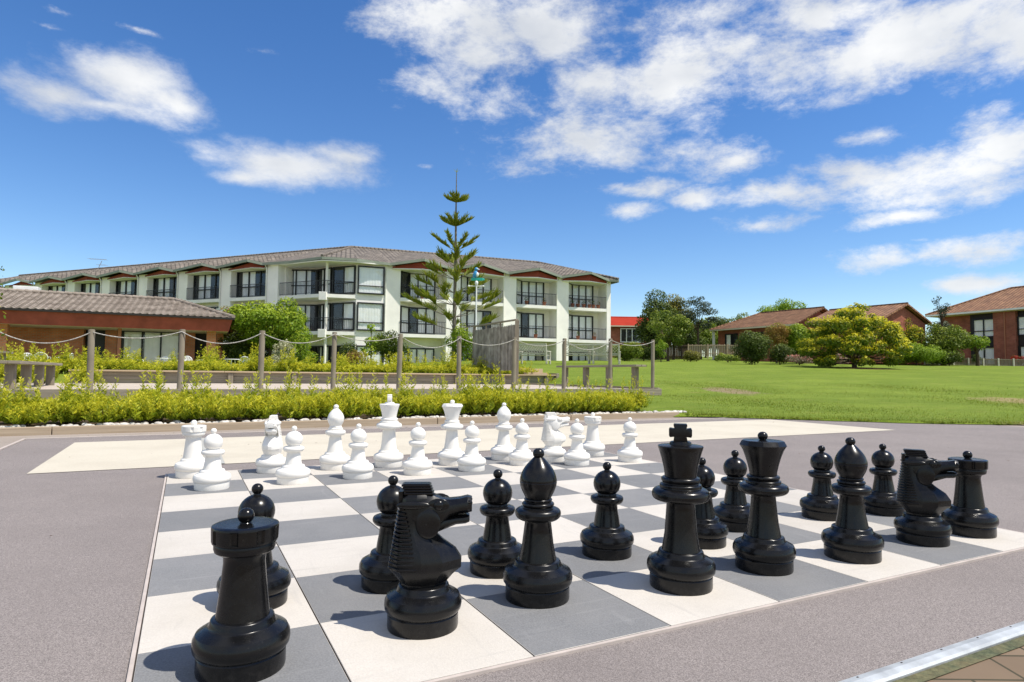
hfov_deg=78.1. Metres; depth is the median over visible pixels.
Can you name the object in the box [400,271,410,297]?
window
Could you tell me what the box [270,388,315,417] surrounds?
golden shrub
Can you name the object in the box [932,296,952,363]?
slender tree
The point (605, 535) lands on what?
black pawn
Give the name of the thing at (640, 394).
golden shrub
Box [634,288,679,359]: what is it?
tree
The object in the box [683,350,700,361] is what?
bank shrub
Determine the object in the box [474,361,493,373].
golden shrub
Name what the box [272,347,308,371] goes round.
golden shrub
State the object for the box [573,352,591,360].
window
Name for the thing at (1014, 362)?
slatted fence
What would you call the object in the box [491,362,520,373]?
golden shrub
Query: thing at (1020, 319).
window
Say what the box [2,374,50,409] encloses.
golden shrub
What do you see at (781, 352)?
round shrub
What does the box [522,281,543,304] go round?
window
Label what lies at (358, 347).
window
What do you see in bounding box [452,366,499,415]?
golden shrub
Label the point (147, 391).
golden shrub
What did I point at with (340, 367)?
golden shrub
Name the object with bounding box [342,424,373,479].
white pawn
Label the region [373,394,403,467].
white king
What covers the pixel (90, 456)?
painted strip
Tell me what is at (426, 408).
golden shrub
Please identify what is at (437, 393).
golden shrub
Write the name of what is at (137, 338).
rope
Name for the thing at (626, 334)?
window
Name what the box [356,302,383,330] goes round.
window
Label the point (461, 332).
bush
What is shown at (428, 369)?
golden shrub
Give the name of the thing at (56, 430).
timber kerb
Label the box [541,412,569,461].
white knight
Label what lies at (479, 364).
golden shrub
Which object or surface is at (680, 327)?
tree
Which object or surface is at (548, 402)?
golden shrub
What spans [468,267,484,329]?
wind vane pole
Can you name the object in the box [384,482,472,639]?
black knight
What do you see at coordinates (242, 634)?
black rook
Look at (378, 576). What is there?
black pawn
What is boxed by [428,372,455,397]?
golden shrub
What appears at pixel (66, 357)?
golden shrub
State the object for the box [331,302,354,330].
window
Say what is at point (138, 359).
golden shrub
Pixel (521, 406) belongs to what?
golden shrub
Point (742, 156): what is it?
sky
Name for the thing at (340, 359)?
golden shrub
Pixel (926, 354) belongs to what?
clipped hedge
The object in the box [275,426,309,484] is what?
white pawn
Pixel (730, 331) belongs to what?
brown roofed house
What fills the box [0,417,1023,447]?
ground
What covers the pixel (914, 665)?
metal edging
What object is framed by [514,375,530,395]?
golden shrub
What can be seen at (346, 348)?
dark shrub
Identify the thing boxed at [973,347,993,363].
window
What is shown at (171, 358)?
golden shrub
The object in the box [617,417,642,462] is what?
white pawn
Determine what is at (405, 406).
golden shrub
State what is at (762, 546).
black queen
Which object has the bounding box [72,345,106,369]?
golden shrub
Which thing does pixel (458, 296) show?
norfolk pine
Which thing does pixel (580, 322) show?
window
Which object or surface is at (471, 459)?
white pawn
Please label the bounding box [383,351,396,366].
golden shrub
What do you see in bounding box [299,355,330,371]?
golden shrub
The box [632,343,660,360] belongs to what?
hedge
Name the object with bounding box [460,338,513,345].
rope
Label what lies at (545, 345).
rope
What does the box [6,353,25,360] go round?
golden shrub
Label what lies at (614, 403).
golden shrub
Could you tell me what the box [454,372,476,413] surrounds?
golden shrub
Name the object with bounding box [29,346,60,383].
golden shrub
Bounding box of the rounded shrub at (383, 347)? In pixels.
[366,329,412,363]
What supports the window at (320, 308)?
in the hotel building
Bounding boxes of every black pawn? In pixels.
[216,483,290,608]
[359,475,401,593]
[467,469,521,578]
[580,462,633,560]
[695,457,728,549]
[713,450,749,532]
[799,445,838,520]
[863,444,904,516]
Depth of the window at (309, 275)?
49.67 m
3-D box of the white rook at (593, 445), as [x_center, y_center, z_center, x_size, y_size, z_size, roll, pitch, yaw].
[0.810,0.929,6.337,0.247,0.424,0.247,1,-3,0]
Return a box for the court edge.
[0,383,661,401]
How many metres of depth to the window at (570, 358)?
55.22 m
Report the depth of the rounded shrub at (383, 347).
38.48 m
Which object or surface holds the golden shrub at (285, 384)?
on the flower bed soil
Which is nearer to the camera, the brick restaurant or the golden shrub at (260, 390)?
the golden shrub at (260, 390)
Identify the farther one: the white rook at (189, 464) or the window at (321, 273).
the window at (321, 273)
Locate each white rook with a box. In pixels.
[174,420,206,478]
[583,412,604,455]
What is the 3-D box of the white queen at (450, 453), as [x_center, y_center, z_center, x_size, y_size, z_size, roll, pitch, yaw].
[-0.531,0.803,5.581,0.249,0.566,0.249,1,-3,0]
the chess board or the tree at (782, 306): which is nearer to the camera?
the chess board
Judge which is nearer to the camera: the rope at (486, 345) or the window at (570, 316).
the rope at (486, 345)
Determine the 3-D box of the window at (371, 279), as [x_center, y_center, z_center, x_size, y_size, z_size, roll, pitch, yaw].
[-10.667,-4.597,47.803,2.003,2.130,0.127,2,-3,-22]
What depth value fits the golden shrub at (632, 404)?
12.31 m
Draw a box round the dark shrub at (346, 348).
[337,341,356,358]
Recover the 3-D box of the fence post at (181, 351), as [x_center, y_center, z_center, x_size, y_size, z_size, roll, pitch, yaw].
[-6.827,0.584,13.001,0.108,1.660,0.111,0,-4,16]
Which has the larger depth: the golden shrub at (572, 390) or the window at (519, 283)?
the window at (519, 283)
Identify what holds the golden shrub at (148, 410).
on the flower bed soil
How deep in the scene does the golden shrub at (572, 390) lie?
13.49 m
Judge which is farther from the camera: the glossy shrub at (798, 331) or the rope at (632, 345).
the glossy shrub at (798, 331)
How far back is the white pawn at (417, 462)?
4.97 m
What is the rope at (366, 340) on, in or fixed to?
attached to the fence post at (399, 356)
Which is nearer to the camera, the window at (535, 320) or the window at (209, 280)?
the window at (209, 280)
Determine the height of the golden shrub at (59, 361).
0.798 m
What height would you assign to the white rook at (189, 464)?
0.424 m
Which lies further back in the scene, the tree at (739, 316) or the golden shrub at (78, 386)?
the tree at (739, 316)
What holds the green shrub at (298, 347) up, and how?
on the lawn at (798, 377)
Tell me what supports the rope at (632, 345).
attached to the fence post at (652, 362)
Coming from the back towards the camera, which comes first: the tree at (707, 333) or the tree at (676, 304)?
the tree at (707, 333)
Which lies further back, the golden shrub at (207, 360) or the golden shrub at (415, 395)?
the golden shrub at (207, 360)
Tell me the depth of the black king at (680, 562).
2.36 m
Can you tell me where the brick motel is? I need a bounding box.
[925,286,1023,364]
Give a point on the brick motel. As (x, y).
(996, 318)
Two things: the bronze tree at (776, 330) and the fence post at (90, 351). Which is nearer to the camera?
the fence post at (90, 351)
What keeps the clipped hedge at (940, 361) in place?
on the lawn at (798, 377)
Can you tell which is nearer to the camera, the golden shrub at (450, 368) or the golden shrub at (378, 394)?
the golden shrub at (378, 394)
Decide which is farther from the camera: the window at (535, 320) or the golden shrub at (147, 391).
the window at (535, 320)
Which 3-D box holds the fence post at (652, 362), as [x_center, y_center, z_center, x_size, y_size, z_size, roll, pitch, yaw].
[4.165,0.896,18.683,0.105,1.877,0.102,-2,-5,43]
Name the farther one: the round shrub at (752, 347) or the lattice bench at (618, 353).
the round shrub at (752, 347)
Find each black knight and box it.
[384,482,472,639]
[893,448,958,547]
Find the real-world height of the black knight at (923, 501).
0.446 m
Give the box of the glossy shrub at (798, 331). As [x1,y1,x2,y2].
[775,323,816,363]
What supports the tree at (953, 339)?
on the lawn at (798, 377)
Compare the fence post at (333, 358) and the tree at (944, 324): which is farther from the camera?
the tree at (944, 324)
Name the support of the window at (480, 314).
in the hotel building
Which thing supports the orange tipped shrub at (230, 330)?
on the lawn at (798, 377)
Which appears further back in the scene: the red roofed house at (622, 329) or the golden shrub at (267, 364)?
the red roofed house at (622, 329)
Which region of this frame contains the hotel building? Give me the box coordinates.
[0,246,618,364]
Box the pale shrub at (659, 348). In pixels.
[655,339,668,361]
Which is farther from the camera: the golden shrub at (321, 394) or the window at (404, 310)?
the window at (404, 310)
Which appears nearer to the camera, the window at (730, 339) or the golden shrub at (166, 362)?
the golden shrub at (166, 362)
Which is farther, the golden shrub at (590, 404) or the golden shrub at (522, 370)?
the golden shrub at (522, 370)
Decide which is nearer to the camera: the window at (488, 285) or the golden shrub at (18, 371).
the golden shrub at (18, 371)
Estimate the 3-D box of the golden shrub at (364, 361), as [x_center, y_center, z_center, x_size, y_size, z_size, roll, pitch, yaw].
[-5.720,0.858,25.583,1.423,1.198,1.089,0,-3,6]
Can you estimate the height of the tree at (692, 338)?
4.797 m
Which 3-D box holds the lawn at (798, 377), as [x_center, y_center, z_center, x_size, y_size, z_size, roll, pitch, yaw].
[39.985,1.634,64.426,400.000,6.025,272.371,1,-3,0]
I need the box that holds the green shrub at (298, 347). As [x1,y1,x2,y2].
[283,330,318,363]
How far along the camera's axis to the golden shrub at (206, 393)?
9.41 m
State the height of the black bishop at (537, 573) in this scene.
0.530 m
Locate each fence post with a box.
[86,329,94,388]
[177,329,185,388]
[257,330,264,388]
[330,332,336,388]
[396,334,402,388]
[456,336,460,388]
[511,337,516,388]
[562,338,566,388]
[608,338,611,388]
[651,340,654,388]
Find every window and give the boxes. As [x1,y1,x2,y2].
[48,285,65,291]
[81,282,101,292]
[116,280,138,291]
[121,331,178,366]
[153,277,177,297]
[193,274,220,299]
[236,270,266,297]
[291,304,315,330]
[292,269,316,294]
[295,346,314,363]
[315,303,331,330]
[315,346,329,363]
[316,267,331,293]
[330,345,353,364]
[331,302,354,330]
[332,265,355,293]
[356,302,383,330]
[356,345,382,364]
[357,265,384,294]
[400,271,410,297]
[400,305,409,333]
[409,307,434,334]
[409,348,433,362]
[410,273,435,298]
[460,310,467,330]
[461,275,468,300]
[466,277,491,302]
[468,310,490,335]
[516,279,522,303]
[516,311,521,337]
[520,313,543,337]
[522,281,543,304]
[523,351,543,360]
[568,352,572,360]
[569,283,572,306]
[569,314,572,338]
[573,285,592,307]
[573,315,592,339]
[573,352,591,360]
[620,328,643,342]
[725,333,737,349]
[972,318,992,337]
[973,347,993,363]
[1017,316,1023,335]
[1018,346,1023,361]
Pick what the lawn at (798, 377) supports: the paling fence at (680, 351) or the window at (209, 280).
the paling fence at (680, 351)
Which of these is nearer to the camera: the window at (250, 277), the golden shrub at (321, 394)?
the golden shrub at (321, 394)
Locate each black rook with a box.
[191,508,289,681]
[940,451,998,538]
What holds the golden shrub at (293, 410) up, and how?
on the flower bed soil
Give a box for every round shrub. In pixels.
[730,330,773,364]
[767,343,795,364]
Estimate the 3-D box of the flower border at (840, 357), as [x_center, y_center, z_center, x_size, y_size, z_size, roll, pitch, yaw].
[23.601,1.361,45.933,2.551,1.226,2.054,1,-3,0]
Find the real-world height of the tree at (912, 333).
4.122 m
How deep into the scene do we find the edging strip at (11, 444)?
8.30 m
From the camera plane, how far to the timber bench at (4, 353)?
18.11 m
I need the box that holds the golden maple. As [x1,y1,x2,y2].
[795,302,913,367]
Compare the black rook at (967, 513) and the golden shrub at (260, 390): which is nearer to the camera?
the black rook at (967, 513)
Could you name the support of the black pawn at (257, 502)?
on the chess board
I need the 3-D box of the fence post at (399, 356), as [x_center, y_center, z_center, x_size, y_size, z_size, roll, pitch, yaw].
[-2.701,0.697,15.121,0.119,1.748,0.122,2,-2,-12]
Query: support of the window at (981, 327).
in the brick motel
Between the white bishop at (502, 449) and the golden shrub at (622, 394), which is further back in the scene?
the golden shrub at (622, 394)
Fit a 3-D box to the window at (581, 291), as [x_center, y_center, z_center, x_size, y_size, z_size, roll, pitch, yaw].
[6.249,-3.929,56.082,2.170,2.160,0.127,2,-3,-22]
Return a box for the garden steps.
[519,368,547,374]
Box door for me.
[86,331,104,358]
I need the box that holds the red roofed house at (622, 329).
[611,316,648,346]
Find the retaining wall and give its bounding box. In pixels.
[68,369,558,383]
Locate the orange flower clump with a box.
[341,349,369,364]
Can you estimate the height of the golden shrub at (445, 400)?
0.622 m
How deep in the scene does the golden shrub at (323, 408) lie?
9.61 m
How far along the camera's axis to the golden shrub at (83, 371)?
18.04 m
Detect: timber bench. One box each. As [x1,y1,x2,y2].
[0,351,12,365]
[0,360,62,388]
[556,365,646,388]
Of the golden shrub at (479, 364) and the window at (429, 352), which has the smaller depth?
the golden shrub at (479, 364)
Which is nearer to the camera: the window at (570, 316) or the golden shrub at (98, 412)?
the golden shrub at (98, 412)
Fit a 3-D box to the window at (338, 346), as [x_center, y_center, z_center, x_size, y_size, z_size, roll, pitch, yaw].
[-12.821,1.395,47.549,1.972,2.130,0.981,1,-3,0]
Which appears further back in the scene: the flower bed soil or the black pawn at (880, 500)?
the flower bed soil
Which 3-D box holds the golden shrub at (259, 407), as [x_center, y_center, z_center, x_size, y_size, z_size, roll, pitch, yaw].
[-3.805,0.881,9.402,0.842,0.706,0.757,3,-4,-33]
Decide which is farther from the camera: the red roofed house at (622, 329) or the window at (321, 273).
the red roofed house at (622, 329)
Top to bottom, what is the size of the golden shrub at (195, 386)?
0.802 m
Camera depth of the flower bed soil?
9.66 m
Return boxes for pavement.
[0,418,1023,681]
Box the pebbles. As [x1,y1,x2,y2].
[0,410,686,427]
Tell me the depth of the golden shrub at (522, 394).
11.82 m
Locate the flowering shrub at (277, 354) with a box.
[270,339,295,363]
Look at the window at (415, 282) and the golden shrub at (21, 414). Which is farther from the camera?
the window at (415, 282)
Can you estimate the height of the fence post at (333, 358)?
1.729 m
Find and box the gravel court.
[0,383,627,388]
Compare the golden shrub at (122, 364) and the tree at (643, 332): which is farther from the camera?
the tree at (643, 332)
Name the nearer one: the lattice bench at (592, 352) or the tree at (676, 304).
the lattice bench at (592, 352)
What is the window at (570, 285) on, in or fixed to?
in the hotel building
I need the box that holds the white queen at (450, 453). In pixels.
[437,400,464,465]
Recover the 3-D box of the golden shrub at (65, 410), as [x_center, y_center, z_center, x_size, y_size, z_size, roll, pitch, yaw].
[-5.837,0.747,8.383,0.619,0.816,0.809,0,-3,17]
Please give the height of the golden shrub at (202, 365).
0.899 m
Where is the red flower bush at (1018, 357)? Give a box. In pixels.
[1010,355,1023,364]
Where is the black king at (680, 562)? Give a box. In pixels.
[647,423,715,595]
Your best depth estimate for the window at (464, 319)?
51.58 m
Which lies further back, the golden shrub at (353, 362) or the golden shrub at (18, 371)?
the golden shrub at (353, 362)
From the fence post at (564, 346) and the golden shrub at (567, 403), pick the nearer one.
the golden shrub at (567, 403)
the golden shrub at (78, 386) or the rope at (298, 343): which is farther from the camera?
the rope at (298, 343)
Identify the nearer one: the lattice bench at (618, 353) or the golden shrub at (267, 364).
the golden shrub at (267, 364)
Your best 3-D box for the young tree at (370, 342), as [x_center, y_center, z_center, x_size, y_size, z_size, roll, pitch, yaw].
[-8.575,0.517,38.024,1.189,3.107,1.107,1,-3,0]
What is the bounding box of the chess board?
[126,452,1023,681]
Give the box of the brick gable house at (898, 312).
[806,302,931,364]
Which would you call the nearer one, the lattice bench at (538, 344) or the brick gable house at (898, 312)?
the lattice bench at (538, 344)
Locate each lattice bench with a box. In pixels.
[519,343,550,363]
[562,344,594,363]
[588,344,620,363]
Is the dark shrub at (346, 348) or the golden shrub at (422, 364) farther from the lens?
the dark shrub at (346, 348)
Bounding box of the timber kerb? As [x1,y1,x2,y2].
[0,412,678,435]
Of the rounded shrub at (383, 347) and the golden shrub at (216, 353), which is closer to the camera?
the golden shrub at (216, 353)
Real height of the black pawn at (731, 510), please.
0.407 m
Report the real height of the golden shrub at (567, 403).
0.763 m
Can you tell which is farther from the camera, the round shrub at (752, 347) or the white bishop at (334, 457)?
the round shrub at (752, 347)
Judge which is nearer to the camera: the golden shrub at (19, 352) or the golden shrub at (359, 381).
the golden shrub at (359, 381)
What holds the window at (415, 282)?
in the hotel building
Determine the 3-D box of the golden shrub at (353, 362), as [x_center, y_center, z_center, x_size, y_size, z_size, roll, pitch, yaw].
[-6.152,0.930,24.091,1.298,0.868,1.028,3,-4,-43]
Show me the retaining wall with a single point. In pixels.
(109, 376)
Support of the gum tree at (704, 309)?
on the lawn at (798, 377)
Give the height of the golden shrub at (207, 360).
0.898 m
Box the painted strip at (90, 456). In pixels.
[27,420,889,473]
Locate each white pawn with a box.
[192,428,230,490]
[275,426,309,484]
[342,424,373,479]
[402,422,432,475]
[457,421,485,471]
[508,418,533,465]
[563,419,589,465]
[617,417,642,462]
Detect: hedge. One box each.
[218,329,273,364]
[606,341,644,360]
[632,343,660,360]
[899,342,945,364]
[928,349,956,365]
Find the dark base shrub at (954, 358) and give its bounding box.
[939,351,965,365]
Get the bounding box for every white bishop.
[319,404,349,470]
[490,403,514,460]
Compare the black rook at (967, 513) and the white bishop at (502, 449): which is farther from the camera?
the white bishop at (502, 449)
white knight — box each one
[255,415,285,473]
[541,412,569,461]
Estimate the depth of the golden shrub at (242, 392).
9.72 m
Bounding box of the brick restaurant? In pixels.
[0,285,234,366]
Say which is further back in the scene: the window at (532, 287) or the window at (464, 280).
the window at (532, 287)
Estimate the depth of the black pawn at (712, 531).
2.95 m
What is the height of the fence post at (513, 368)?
1.774 m
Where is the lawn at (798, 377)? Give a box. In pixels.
[19,357,1023,424]
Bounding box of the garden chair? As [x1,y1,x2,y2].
[34,352,50,358]
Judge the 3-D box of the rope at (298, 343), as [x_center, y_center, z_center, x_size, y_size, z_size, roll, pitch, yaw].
[-4.736,-0.068,14.048,1.557,0.250,0.035,2,-3,-27]
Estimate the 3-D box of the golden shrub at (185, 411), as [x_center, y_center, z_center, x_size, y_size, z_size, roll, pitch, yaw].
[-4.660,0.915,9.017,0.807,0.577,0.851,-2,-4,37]
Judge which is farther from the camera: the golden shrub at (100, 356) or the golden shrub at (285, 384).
the golden shrub at (100, 356)
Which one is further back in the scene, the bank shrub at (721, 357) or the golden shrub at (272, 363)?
the bank shrub at (721, 357)
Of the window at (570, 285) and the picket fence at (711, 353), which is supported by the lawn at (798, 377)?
the picket fence at (711, 353)
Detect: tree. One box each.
[0,266,7,338]
[223,296,312,361]
[360,324,379,358]
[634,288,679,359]
[647,310,693,360]
[662,294,695,359]
[675,322,709,349]
[678,296,718,359]
[696,317,717,357]
[712,315,730,349]
[727,312,750,321]
[756,298,807,312]
[763,322,790,363]
[904,319,924,364]
[919,322,974,365]
[929,321,956,333]
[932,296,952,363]
[968,335,990,365]
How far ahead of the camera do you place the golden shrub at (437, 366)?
25.60 m
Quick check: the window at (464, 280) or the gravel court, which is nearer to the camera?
the gravel court
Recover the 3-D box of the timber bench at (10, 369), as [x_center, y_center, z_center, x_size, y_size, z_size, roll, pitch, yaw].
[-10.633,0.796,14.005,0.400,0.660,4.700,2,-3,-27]
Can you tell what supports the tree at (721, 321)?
on the lawn at (798, 377)
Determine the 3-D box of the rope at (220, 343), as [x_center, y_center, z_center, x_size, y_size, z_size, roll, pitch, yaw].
[-6.110,-0.074,13.336,1.558,0.276,0.035,2,-3,-27]
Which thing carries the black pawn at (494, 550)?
on the chess board
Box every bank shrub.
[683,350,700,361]
[714,353,740,362]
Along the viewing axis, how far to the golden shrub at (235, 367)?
21.25 m
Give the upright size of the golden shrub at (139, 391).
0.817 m
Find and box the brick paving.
[925,646,1023,681]
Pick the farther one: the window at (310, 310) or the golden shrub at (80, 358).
the window at (310, 310)
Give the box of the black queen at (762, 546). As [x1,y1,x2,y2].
[732,432,795,575]
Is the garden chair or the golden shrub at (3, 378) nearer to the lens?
the golden shrub at (3, 378)
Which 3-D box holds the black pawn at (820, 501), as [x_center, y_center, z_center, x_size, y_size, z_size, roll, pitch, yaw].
[1.779,0.804,3.622,0.240,0.407,0.240,1,-3,0]
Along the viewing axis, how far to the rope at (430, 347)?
15.43 m
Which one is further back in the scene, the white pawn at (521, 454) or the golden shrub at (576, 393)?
the golden shrub at (576, 393)
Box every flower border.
[785,354,812,364]
[835,354,848,364]
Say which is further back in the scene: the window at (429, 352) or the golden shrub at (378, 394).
the window at (429, 352)
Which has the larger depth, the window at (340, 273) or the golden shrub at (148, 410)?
the window at (340, 273)
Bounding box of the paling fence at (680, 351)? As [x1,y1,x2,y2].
[622,343,701,358]
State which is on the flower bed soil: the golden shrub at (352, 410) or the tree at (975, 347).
the golden shrub at (352, 410)
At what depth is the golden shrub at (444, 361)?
27.21 m
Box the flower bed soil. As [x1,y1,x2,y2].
[0,411,652,426]
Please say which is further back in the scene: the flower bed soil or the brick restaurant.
the brick restaurant
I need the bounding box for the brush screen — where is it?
[472,319,518,384]
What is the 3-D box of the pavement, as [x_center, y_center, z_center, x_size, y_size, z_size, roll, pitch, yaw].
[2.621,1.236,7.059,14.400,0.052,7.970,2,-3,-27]
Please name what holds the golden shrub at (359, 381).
on the flower bed soil
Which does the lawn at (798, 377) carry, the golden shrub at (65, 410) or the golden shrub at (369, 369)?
the golden shrub at (369, 369)
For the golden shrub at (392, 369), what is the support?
on the lawn at (798, 377)
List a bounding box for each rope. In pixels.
[0,332,89,343]
[93,331,181,338]
[182,331,260,343]
[264,334,334,343]
[335,334,398,340]
[403,337,459,347]
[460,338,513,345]
[517,340,564,345]
[566,340,610,349]
[611,340,653,345]
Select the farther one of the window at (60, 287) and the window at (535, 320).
the window at (60, 287)
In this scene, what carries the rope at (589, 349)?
attached to the fence post at (610, 361)
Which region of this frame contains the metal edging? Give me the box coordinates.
[839,621,1023,681]
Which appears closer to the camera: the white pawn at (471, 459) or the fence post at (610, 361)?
the white pawn at (471, 459)
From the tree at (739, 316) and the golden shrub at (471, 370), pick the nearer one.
the golden shrub at (471, 370)
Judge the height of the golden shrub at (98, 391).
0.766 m
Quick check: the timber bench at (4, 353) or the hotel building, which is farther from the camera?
the hotel building
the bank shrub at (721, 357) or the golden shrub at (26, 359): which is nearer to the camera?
the golden shrub at (26, 359)
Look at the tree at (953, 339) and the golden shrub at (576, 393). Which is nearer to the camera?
the golden shrub at (576, 393)
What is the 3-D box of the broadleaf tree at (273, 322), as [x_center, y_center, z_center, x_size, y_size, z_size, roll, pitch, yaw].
[-15.033,-0.406,39.450,5.155,4.926,5.155,1,-3,0]
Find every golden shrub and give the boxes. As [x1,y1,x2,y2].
[0,338,33,383]
[0,372,14,399]
[0,381,22,420]
[0,392,52,426]
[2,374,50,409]
[6,342,54,362]
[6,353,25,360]
[9,345,34,358]
[28,349,68,369]
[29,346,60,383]
[37,372,90,422]
[38,367,101,424]
[45,341,77,373]
[70,352,102,383]
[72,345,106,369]
[75,383,132,422]
[81,347,140,369]
[83,371,119,400]
[94,347,115,369]
[97,377,138,407]
[116,346,154,367]
[117,375,177,423]
[126,370,172,402]
[129,360,166,369]
[133,361,185,420]
[148,354,188,369]
[156,355,194,370]
[156,385,213,422]
[159,349,177,362]
[174,365,230,419]
[174,369,222,400]
[184,350,233,371]
[189,343,226,363]
[189,386,249,420]
[198,351,229,366]
[210,377,254,419]
[214,359,250,370]
[226,376,285,420]
[234,352,251,363]
[238,367,282,418]
[243,342,277,370]
[267,354,277,371]
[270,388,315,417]
[271,364,306,410]
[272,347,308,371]
[277,375,317,420]
[298,384,359,419]
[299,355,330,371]
[301,374,342,400]
[325,365,382,416]
[327,351,350,364]
[328,365,374,419]
[330,354,359,371]
[339,355,365,371]
[356,349,383,365]
[356,357,382,372]
[357,385,399,416]
[360,367,395,398]
[371,357,396,372]
[380,366,419,417]
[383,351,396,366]
[386,385,427,415]
[387,349,419,372]
[399,384,440,416]
[414,352,430,367]
[414,357,440,372]
[418,380,454,414]
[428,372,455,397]
[428,386,471,413]
[431,358,446,372]
[439,348,461,365]
[441,354,465,373]
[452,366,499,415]
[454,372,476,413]
[461,359,480,373]
[468,362,517,415]
[470,356,485,368]
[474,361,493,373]
[482,371,513,392]
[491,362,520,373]
[494,381,533,413]
[506,381,540,414]
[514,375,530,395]
[519,360,538,373]
[522,371,564,413]
[528,377,552,412]
[553,376,583,413]
[561,381,579,396]
[567,375,608,412]
[568,380,598,411]
[582,380,614,411]
[587,381,627,412]
[599,376,633,411]
[611,389,645,412]
[624,376,653,410]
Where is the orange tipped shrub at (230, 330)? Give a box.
[219,306,243,361]
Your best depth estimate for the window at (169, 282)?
54.24 m
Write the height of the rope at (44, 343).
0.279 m
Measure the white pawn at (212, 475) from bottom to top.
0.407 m
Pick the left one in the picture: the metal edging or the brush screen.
the brush screen
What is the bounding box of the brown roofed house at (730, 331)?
[709,306,828,361]
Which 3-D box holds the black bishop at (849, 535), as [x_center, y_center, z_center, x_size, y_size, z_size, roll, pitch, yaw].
[1.520,0.698,2.826,0.250,0.530,0.250,1,-3,0]
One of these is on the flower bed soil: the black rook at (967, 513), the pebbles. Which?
the pebbles
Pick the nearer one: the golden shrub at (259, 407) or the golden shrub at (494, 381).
the golden shrub at (259, 407)
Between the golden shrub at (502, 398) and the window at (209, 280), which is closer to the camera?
the golden shrub at (502, 398)
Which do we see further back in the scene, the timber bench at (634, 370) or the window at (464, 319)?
the window at (464, 319)
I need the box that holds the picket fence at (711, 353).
[688,344,738,358]
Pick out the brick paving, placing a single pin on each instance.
(1007, 666)
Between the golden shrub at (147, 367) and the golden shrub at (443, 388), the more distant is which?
the golden shrub at (147, 367)
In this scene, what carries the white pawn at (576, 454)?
on the chess board
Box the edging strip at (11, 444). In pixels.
[0,418,709,449]
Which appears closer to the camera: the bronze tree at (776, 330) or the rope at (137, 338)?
the rope at (137, 338)
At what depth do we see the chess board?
2.48 m
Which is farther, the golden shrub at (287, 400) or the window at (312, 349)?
the window at (312, 349)
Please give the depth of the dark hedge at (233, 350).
38.55 m
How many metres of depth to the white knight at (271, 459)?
4.98 m
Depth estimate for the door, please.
36.69 m
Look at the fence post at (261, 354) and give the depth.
13.67 m
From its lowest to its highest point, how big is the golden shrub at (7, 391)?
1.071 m
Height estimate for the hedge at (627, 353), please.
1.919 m
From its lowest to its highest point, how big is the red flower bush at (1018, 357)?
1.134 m
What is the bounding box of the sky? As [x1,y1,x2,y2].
[0,0,1023,356]
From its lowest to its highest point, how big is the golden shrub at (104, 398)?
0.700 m
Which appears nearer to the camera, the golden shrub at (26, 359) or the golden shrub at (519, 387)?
the golden shrub at (519, 387)
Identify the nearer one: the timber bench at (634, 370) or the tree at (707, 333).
the timber bench at (634, 370)
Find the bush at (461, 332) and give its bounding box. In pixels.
[443,323,472,361]
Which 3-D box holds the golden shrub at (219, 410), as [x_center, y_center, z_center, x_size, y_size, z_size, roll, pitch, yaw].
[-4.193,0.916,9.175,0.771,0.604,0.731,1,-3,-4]
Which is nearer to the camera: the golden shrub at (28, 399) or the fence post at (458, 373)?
the golden shrub at (28, 399)
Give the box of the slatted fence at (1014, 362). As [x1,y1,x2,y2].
[896,358,1023,365]
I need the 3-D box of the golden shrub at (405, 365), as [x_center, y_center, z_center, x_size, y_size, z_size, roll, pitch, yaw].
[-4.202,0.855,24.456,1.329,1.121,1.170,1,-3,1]
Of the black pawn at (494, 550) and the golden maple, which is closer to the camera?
the black pawn at (494, 550)
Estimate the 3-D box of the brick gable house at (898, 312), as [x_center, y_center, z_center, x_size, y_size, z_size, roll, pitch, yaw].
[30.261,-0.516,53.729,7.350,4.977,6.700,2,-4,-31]
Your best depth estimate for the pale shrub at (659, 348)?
52.39 m
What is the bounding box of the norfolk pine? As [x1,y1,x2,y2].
[401,170,501,360]
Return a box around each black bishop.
[503,448,572,608]
[821,437,884,564]
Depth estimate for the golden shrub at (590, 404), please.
11.93 m

